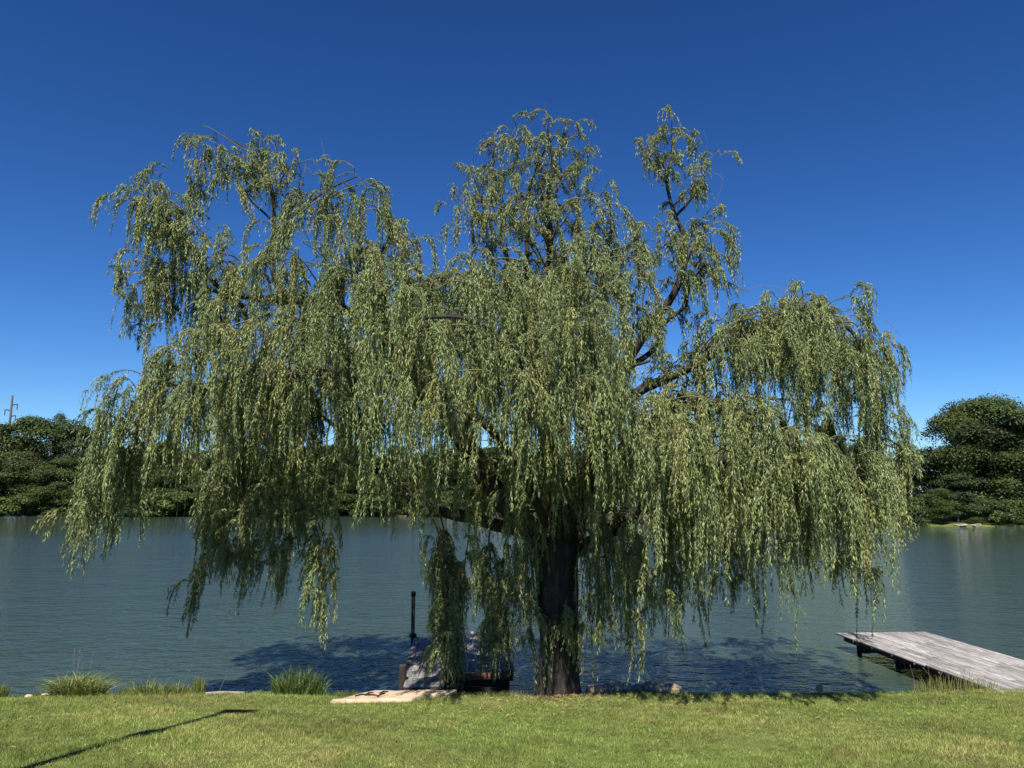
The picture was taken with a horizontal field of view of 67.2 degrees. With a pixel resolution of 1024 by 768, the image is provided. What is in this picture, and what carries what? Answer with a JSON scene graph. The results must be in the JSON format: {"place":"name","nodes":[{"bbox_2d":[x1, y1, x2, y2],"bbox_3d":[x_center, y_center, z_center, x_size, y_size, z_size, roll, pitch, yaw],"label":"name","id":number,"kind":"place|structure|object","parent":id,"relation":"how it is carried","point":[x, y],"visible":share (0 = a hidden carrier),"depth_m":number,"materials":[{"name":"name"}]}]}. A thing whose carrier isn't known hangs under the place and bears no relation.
{"place":"outdoors","nodes":[
{"label":"outdoors","id":0,"kind":"place"},
{"bbox_2d":[191,673,206,693],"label":"tall grass","id":1,"kind":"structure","parent":0,"point":[196,685],"depth_m":12.16,"materials":[{"name":"green plant"}]},
{"bbox_2d":[325,689,359,695],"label":"tall grass","id":2,"kind":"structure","parent":0,"point":[339,693],"depth_m":12.16,"materials":[{"name":"green plant"}]},
{"bbox_2d":[0,516,1023,696],"bbox_3d":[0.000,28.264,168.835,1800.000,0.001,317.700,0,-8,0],"label":"water","id":3,"kind":"structure","parent":0,"point":[963,584],"depth_m":22.28,"materials":[{"name":"blue liquid"}]},
{"bbox_2d":[398,664,406,690],"bbox_3d":[-1.855,5.841,12.799,0.157,2.261,0.164,0,-8,0],"label":"mooring pile","id":4,"kind":"object","parent":3,"relation":"in","point":[402,674],"visible":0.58,"depth_m":12.90,"materials":[{"name":"wood"}]},
{"bbox_2d":[406,591,514,692],"bbox_3d":[-1.106,6.097,15.273,2.100,3.470,3.550,1,-8,-4],"label":"boat dock","id":5,"kind":"object","parent":3,"relation":"on","point":[413,662],"visible":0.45,"depth_m":14.01,"materials":[{"name":"wood"}]},
{"bbox_2d":[836,632,1023,691],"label":"dock","id":6,"kind":"object","parent":3,"relation":"on","point":[930,652],"visible":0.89,"depth_m":15.16,"materials":[{"name":"grey wood"}]},
{"bbox_2d":[0,498,1023,767],"bbox_3d":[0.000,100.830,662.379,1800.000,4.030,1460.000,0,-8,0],"label":"ground","id":7,"kind":"structure","parent":0,"point":[764,748],"depth_m":8.81,"materials":[{"name":"green plant"}]},
{"bbox_2d":[0,682,11,696],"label":"tall grass","id":8,"kind":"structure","parent":7,"relation":"on","point":[3,690],"depth_m":12.08,"materials":[{"name":"green plant"}]},
{"bbox_2d":[0,457,12,496],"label":"shade tree","id":9,"kind":"object","parent":7,"relation":"on","point":[2,487],"visible":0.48,"depth_m":142.53,"materials":[{"name":"green plant"}]},
{"bbox_2d":[0,495,15,513],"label":"shrub","id":10,"kind":"object","parent":7,"relation":"on","point":[3,498],"visible":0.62,"depth_m":139.05,"materials":[{"name":"green plant"}]},
{"bbox_2d":[0,422,21,485],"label":"shade tree","id":11,"kind":"object","parent":7,"relation":"on","point":[2,428],"visible":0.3,"depth_m":146.76,"materials":[{"name":"green plant"}]},
{"bbox_2d":[4,395,17,423],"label":"utility pole","id":12,"kind":"object","parent":7,"relation":"on","point":[10,410],"visible":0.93,"depth_m":170.85,"materials":[{"name":"metal"}]},
{"bbox_2d":[0,422,47,511],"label":"shade tree","id":13,"kind":"object","parent":7,"relation":"on","point":[15,440],"visible":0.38,"depth_m":147.43,"materials":[{"name":"green plant"}]},
{"bbox_2d":[0,449,52,514],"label":"shade tree","id":14,"kind":"object","parent":7,"relation":"on","point":[21,465],"visible":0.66,"depth_m":140.93,"materials":[{"name":"green plant"}]},
{"bbox_2d":[5,492,47,514],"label":"shrub","id":15,"kind":"object","parent":7,"relation":"on","point":[23,501],"visible":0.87,"depth_m":138.44,"materials":[{"name":"green plant"}]},
{"bbox_2d":[0,414,64,511],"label":"shade tree","id":16,"kind":"object","parent":7,"relation":"on","point":[39,428],"visible":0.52,"depth_m":147.42,"materials":[{"name":"green plant"}]},
{"bbox_2d":[33,497,70,515],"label":"shrub","id":17,"kind":"object","parent":7,"relation":"on","point":[46,508],"visible":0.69,"depth_m":139.22,"materials":[{"name":"green plant"}]},
{"bbox_2d":[21,457,83,513],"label":"shade tree","id":18,"kind":"object","parent":7,"relation":"on","point":[50,473],"visible":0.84,"depth_m":140.55,"materials":[{"name":"green plant"}]},
{"bbox_2d":[48,411,72,475],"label":"shade tree","id":19,"kind":"object","parent":7,"relation":"on","point":[59,416],"visible":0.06,"depth_m":156.34,"materials":[{"name":"green plant"}]},
{"bbox_2d":[41,418,103,498],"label":"shade tree","id":20,"kind":"object","parent":7,"relation":"on","point":[66,434],"visible":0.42,"depth_m":150.43,"materials":[{"name":"green plant"}]},
{"bbox_2d":[20,649,138,696],"bbox_3d":[-6.722,4.562,12.179,1.828,0.749,1.939,-7,-11,38],"label":"grass clump","id":21,"kind":"object","parent":7,"relation":"on","point":[74,686],"visible":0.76,"depth_m":12.05,"materials":[{"name":"green plant"}]},
{"bbox_2d":[67,496,102,510],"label":"shrub","id":22,"kind":"object","parent":7,"relation":"on","point":[85,497],"visible":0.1,"depth_m":138.57,"materials":[{"name":"green plant"}]},
{"bbox_2d":[61,465,114,511],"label":"shade tree","id":23,"kind":"object","parent":7,"relation":"on","point":[90,472],"visible":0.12,"depth_m":140.82,"materials":[{"name":"green plant"}]},
{"bbox_2d":[63,442,128,500],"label":"shade tree","id":24,"kind":"object","parent":7,"relation":"on","point":[83,453],"visible":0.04,"depth_m":147.57,"materials":[{"name":"green plant"}]},
{"bbox_2d":[104,497,139,515],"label":"shrub","id":25,"kind":"object","parent":7,"relation":"on","point":[127,505],"visible":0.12,"depth_m":136.15,"materials":[{"name":"green plant"}]},
{"bbox_2d":[118,477,154,510],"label":"shade tree","id":26,"kind":"object","parent":7,"relation":"on","point":[135,492],"visible":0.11,"depth_m":140.97,"materials":[{"name":"green plant"}]},
{"bbox_2d":[115,452,159,512],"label":"shade tree","id":27,"kind":"object","parent":7,"relation":"on","point":[142,474],"depth_m":150.38,"materials":[{"name":"green plant"}]},
{"bbox_2d":[123,493,178,516],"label":"shrub","id":28,"kind":"object","parent":7,"relation":"on","point":[155,513],"visible":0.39,"depth_m":135.66,"materials":[{"name":"green plant"}]},
{"bbox_2d":[134,442,197,510],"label":"shade tree","id":29,"kind":"object","parent":7,"relation":"on","point":[161,464],"visible":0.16,"depth_m":148.03,"materials":[{"name":"green plant"}]},
{"bbox_2d":[136,467,198,513],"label":"shade tree","id":30,"kind":"object","parent":7,"relation":"on","point":[173,488],"visible":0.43,"depth_m":142.47,"materials":[{"name":"green plant"}]},
{"bbox_2d":[115,670,223,694],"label":"tall grass","id":31,"kind":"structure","parent":7,"relation":"on","point":[150,689],"depth_m":12.15,"materials":[{"name":"green plant"}]},
{"bbox_2d":[155,490,192,515],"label":"shrub","id":32,"kind":"object","parent":7,"relation":"on","point":[168,501],"visible":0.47,"depth_m":136.19,"materials":[{"name":"green plant"}]},
{"bbox_2d":[155,447,212,510],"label":"shade tree","id":33,"kind":"object","parent":7,"relation":"on","point":[202,464],"visible":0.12,"depth_m":149.46,"materials":[{"name":"green plant"}]},
{"bbox_2d":[164,491,209,514],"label":"shrub","id":34,"kind":"object","parent":7,"relation":"on","point":[181,499],"visible":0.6,"depth_m":135.13,"materials":[{"name":"green plant"}]},
{"bbox_2d":[189,478,234,507],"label":"shade tree","id":35,"kind":"object","parent":7,"relation":"on","point":[202,488],"visible":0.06,"depth_m":141.30,"materials":[{"name":"green plant"}]},
{"bbox_2d":[189,444,249,502],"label":"shade tree","id":36,"kind":"object","parent":7,"relation":"on","point":[209,463],"visible":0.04,"depth_m":148.00,"materials":[{"name":"green plant"}]},
{"bbox_2d":[207,499,237,512],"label":"shrub","id":37,"kind":"object","parent":7,"relation":"on","point":[225,505],"visible":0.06,"depth_m":136.67,"materials":[{"name":"green plant"}]},
{"bbox_2d":[205,691,245,694],"bbox_3d":[-4.540,4.899,12.196,0.615,0.068,0.061,1,-8,-7],"label":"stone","id":38,"kind":"object","parent":7,"relation":"on","point":[216,692],"visible":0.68,"depth_m":12.19,"materials":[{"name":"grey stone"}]},
{"bbox_2d":[245,468,281,511],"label":"shade tree","id":39,"kind":"object","parent":7,"relation":"on","point":[258,477],"visible":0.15,"depth_m":140.43,"materials":[{"name":"green plant"}]},
{"bbox_2d":[244,455,282,509],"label":"shade tree","id":40,"kind":"object","parent":7,"relation":"on","point":[261,464],"visible":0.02,"depth_m":147.28,"materials":[{"name":"green plant"}]},
{"bbox_2d":[252,456,318,498],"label":"shade tree","id":41,"kind":"object","parent":7,"relation":"on","point":[282,467],"visible":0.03,"depth_m":147.33,"materials":[{"name":"green plant"}]},
{"bbox_2d":[264,663,334,694],"bbox_3d":[-3.393,4.695,12.289,1.344,0.519,0.922,0,-8,0],"label":"iris clump","id":42,"kind":"object","parent":7,"relation":"on","point":[307,684],"visible":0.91,"depth_m":12.17,"materials":[{"name":"green plant"}]},
{"bbox_2d":[303,444,360,512],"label":"shade tree","id":43,"kind":"object","parent":7,"relation":"on","point":[331,475],"visible":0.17,"depth_m":145.59,"materials":[{"name":"green plant"}]},
{"bbox_2d":[316,488,350,515],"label":"shrub","id":44,"kind":"object","parent":7,"relation":"on","point":[342,493],"visible":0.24,"depth_m":139.91,"materials":[{"name":"green plant"}]},
{"bbox_2d":[328,478,369,513],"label":"shade tree","id":45,"kind":"object","parent":7,"relation":"on","point":[343,507],"visible":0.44,"depth_m":140.45,"materials":[{"name":"green plant"}]},
{"bbox_2d":[325,440,381,501],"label":"shade tree","id":46,"kind":"object","parent":7,"relation":"on","point":[356,459],"visible":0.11,"depth_m":148.33,"materials":[{"name":"green plant"}]},
{"bbox_2d":[348,495,380,515],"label":"shrub","id":47,"kind":"object","parent":7,"relation":"on","point":[358,512],"visible":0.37,"depth_m":136.47,"materials":[{"name":"green plant"}]},
{"bbox_2d":[347,464,404,514],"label":"shade tree","id":48,"kind":"object","parent":7,"relation":"on","point":[359,475],"visible":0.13,"depth_m":140.33,"materials":[{"name":"green plant"}]},
{"bbox_2d":[330,689,433,702],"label":"stone slab","id":49,"kind":"structure","parent":7,"relation":"on","point":[403,695],"depth_m":11.58,"materials":[{"name":"beige stone"}]},
{"bbox_2d":[360,494,408,516],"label":"shrub","id":50,"kind":"object","parent":7,"relation":"on","point":[376,506],"visible":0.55,"depth_m":135.94,"materials":[{"name":"green plant"}]},
{"bbox_2d":[363,443,419,511],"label":"shade tree","id":51,"kind":"object","parent":7,"relation":"on","point":[404,452],"visible":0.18,"depth_m":146.63,"materials":[{"name":"green plant"}]},
{"bbox_2d":[382,472,430,513],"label":"shade tree","id":52,"kind":"object","parent":7,"relation":"on","point":[406,485],"visible":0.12,"depth_m":141.69,"materials":[{"name":"green plant"}]},
{"bbox_2d":[401,495,431,514],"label":"shrub","id":53,"kind":"object","parent":7,"relation":"on","point":[407,506],"visible":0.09,"depth_m":137.45,"materials":[{"name":"green plant"}]},
{"bbox_2d":[403,670,444,690],"bbox_3d":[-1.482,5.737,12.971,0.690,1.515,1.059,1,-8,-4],"label":"plank step","id":54,"kind":"object","parent":7,"relation":"on","point":[414,681],"visible":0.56,"depth_m":12.84,"materials":[{"name":"grey wood"}]},
{"bbox_2d":[403,455,454,507],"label":"shade tree","id":55,"kind":"object","parent":7,"relation":"on","point":[415,465],"visible":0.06,"depth_m":148.65,"materials":[{"name":"green plant"}]},
{"bbox_2d":[426,689,456,697],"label":"stone slab","id":56,"kind":"structure","parent":7,"relation":"on","point":[444,693],"depth_m":12.03,"materials":[{"name":"beige stone"}]},
{"bbox_2d":[420,490,465,516],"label":"shrub","id":57,"kind":"object","parent":7,"relation":"on","point":[443,497],"visible":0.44,"depth_m":135.93,"materials":[{"name":"green plant"}]},
{"bbox_2d":[419,466,476,507],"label":"shade tree","id":58,"kind":"object","parent":7,"relation":"on","point":[453,488],"visible":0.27,"depth_m":141.31,"materials":[{"name":"green plant"}]},
{"bbox_2d":[414,448,485,505],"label":"shade tree","id":59,"kind":"object","parent":7,"relation":"on","point":[464,466],"visible":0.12,"depth_m":148.80,"materials":[{"name":"green plant"}]},
{"bbox_2d":[433,444,474,491],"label":"shade tree","id":60,"kind":"object","parent":7,"relation":"on","point":[448,455],"visible":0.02,"depth_m":165.50,"materials":[{"name":"green plant"}]},
{"bbox_2d":[8,104,924,696],"bbox_3d":[0.058,0.138,13.234,15.110,10.494,7.808,0,-8,0],"label":"willow tree","id":61,"kind":"object","parent":7,"relation":"on","point":[666,446],"visible":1,"depth_m":11.89,"materials":[{"name":"green plant"}]},
{"bbox_2d":[465,447,519,509],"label":"shade tree","id":62,"kind":"object","parent":7,"relation":"on","point":[487,455],"visible":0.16,"depth_m":151.72,"materials":[{"name":"green plant"}]},
{"bbox_2d":[507,443,542,509],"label":"shade tree","id":63,"kind":"object","parent":7,"relation":"on","point":[532,469],"visible":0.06,"depth_m":150.10,"materials":[{"name":"green plant"}]},
{"bbox_2d":[524,449,583,504],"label":"shade tree","id":64,"kind":"object","parent":7,"relation":"on","point":[574,470],"visible":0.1,"depth_m":148.44,"materials":[{"name":"green plant"}]},
{"bbox_2d":[586,684,603,692],"bbox_3d":[1.346,4.945,12.394,0.326,0.209,0.286,0,-8,0],"label":"shore stone","id":65,"kind":"object","parent":7,"relation":"on","point":[596,688],"visible":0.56,"depth_m":12.30,"materials":[{"name":"beige stone"}]},
{"bbox_2d":[580,451,622,511],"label":"shade tree","id":66,"kind":"object","parent":7,"relation":"on","point":[592,493],"visible":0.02,"depth_m":150.58,"materials":[{"name":"green plant"}]},
{"bbox_2d":[603,683,614,691],"bbox_3d":[1.542,4.944,12.409,0.223,0.210,0.273,1,-8,-9],"label":"shore stone","id":67,"kind":"object","parent":7,"relation":"on","point":[609,687],"visible":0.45,"depth_m":12.33,"materials":[{"name":"grey stone"}]},
{"bbox_2d":[613,682,623,691],"bbox_3d":[1.712,4.951,12.425,0.181,0.289,0.264,0,-8,0],"label":"shore stone","id":68,"kind":"object","parent":7,"relation":"on","point":[618,686],"visible":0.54,"depth_m":12.34,"materials":[{"name":"beige stone"}]},
{"bbox_2d":[592,453,655,512],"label":"shade tree","id":69,"kind":"object","parent":7,"relation":"on","point":[619,501],"visible":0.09,"depth_m":147.03,"materials":[{"name":"green plant"}]},
{"bbox_2d":[622,683,632,690],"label":"shore stone","id":70,"kind":"object","parent":7,"relation":"on","point":[628,686],"visible":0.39,"depth_m":12.37,"materials":[{"name":"grey stone"}]},
{"bbox_2d":[619,478,639,502],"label":"shade tree","id":71,"kind":"object","parent":7,"relation":"on","point":[628,494],"depth_m":159.77,"materials":[{"name":"green plant"}]},
{"bbox_2d":[633,684,643,690],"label":"shore stone","id":72,"kind":"object","parent":7,"relation":"on","point":[638,687],"visible":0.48,"depth_m":12.39,"materials":[{"name":"grey stone"}]},
{"bbox_2d":[643,681,654,691],"bbox_3d":[2.226,4.952,12.448,0.232,0.268,0.294,0,-8,0],"label":"shore stone","id":73,"kind":"object","parent":7,"relation":"on","point":[648,686],"visible":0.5,"depth_m":12.36,"materials":[{"name":"grey stone"}]},
{"bbox_2d":[653,680,661,691],"bbox_3d":[2.337,4.947,12.432,0.191,0.294,0.286,-3,-9,19],"label":"shore stone","id":74,"kind":"object","parent":7,"relation":"on","point":[657,684],"visible":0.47,"depth_m":12.36,"materials":[{"name":"beige stone"}]},
{"bbox_2d":[661,683,670,691],"bbox_3d":[2.485,4.941,12.429,0.178,0.193,0.277,-3,-9,17],"label":"shore stone","id":75,"kind":"object","parent":7,"relation":"on","point":[665,686],"visible":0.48,"depth_m":12.35,"materials":[{"name":"grey stone"}]},
{"bbox_2d":[670,683,681,692],"bbox_3d":[2.620,4.938,12.398,0.193,0.252,0.288,0,-8,0],"label":"shore stone","id":76,"kind":"object","parent":7,"relation":"on","point":[675,687],"visible":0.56,"depth_m":12.31,"materials":[{"name":"beige stone"}]},
{"bbox_2d":[820,445,864,502],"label":"shade tree","id":77,"kind":"object","parent":7,"relation":"on","point":[849,455],"depth_m":146.91,"materials":[{"name":"green plant"}]},
{"bbox_2d":[847,442,897,498],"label":"shade tree","id":78,"kind":"object","parent":7,"relation":"on","point":[861,478],"visible":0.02,"depth_m":151.06,"materials":[{"name":"green plant"}]},
{"bbox_2d":[883,451,932,514],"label":"shade tree","id":79,"kind":"object","parent":7,"relation":"on","point":[914,491],"visible":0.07,"depth_m":110.59,"materials":[{"name":"green plant"}]},
{"bbox_2d":[901,494,930,526],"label":"shrub","id":80,"kind":"object","parent":7,"relation":"on","point":[920,512],"visible":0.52,"depth_m":91.85,"materials":[{"name":"green plant"}]},
{"bbox_2d":[886,448,984,517],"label":"shade tree","id":81,"kind":"object","parent":7,"relation":"on","point":[929,475],"visible":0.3,"depth_m":102.27,"materials":[{"name":"green plant"}]},
{"bbox_2d":[921,488,962,522],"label":"shade tree","id":82,"kind":"object","parent":7,"relation":"on","point":[933,498],"visible":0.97,"depth_m":93.16,"materials":[{"name":"green plant"}]},
{"bbox_2d":[909,666,1001,691],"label":"tall grass","id":83,"kind":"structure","parent":7,"relation":"on","point":[943,684],"depth_m":12.57,"materials":[{"name":"green plant"}]},
{"bbox_2d":[927,471,990,521],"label":"shade tree","id":84,"kind":"object","parent":7,"relation":"on","point":[952,481],"visible":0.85,"depth_m":95.15,"materials":[{"name":"green plant"}]},
{"bbox_2d":[909,391,1023,522],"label":"shade tree","id":85,"kind":"object","parent":7,"relation":"on","point":[967,426],"visible":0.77,"depth_m":97.72,"materials":[{"name":"green plant"}]},
{"bbox_2d":[922,442,1017,503],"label":"shade tree","id":86,"kind":"object","parent":7,"relation":"on","point":[990,450],"visible":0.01,"depth_m":107.40,"materials":[{"name":"green plant"}]},
{"bbox_2d":[962,517,996,524],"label":"shrub","id":87,"kind":"object","parent":7,"relation":"on","point":[975,520],"visible":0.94,"depth_m":91.78,"materials":[{"name":"green plant"}]},
{"bbox_2d":[956,453,1023,521],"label":"shade tree","id":88,"kind":"object","parent":7,"relation":"on","point":[989,476],"visible":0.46,"depth_m":96.28,"materials":[{"name":"green plant"}]},
{"bbox_2d":[977,408,1023,495],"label":"slender tree","id":89,"kind":"object","parent":7,"relation":"on","point":[1008,434],"visible":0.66,"depth_m":95.94,"materials":[{"name":"green plant"}]},
{"bbox_2d":[986,499,1023,525],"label":"shrub","id":90,"kind":"object","parent":7,"relation":"on","point":[1009,507],"visible":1,"depth_m":91.58,"materials":[{"name":"green plant"}]},
{"bbox_2d":[0,0,1023,496],"label":"sky","id":91,"kind":"structure","parent":0,"point":[880,143],"materials":[{"name":"blue"}]},
{"bbox_2d":[2,692,1023,767],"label":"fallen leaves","id":92,"kind":"object","parent":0,"point":[573,694],"visible":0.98,"depth_m":10.40,"materials":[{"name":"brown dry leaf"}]},
{"bbox_2d":[816,685,822,690],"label":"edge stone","id":93,"kind":"object","parent":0,"point":[819,687],"visible":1,"depth_m":12.31,"materials":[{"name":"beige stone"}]}
]}

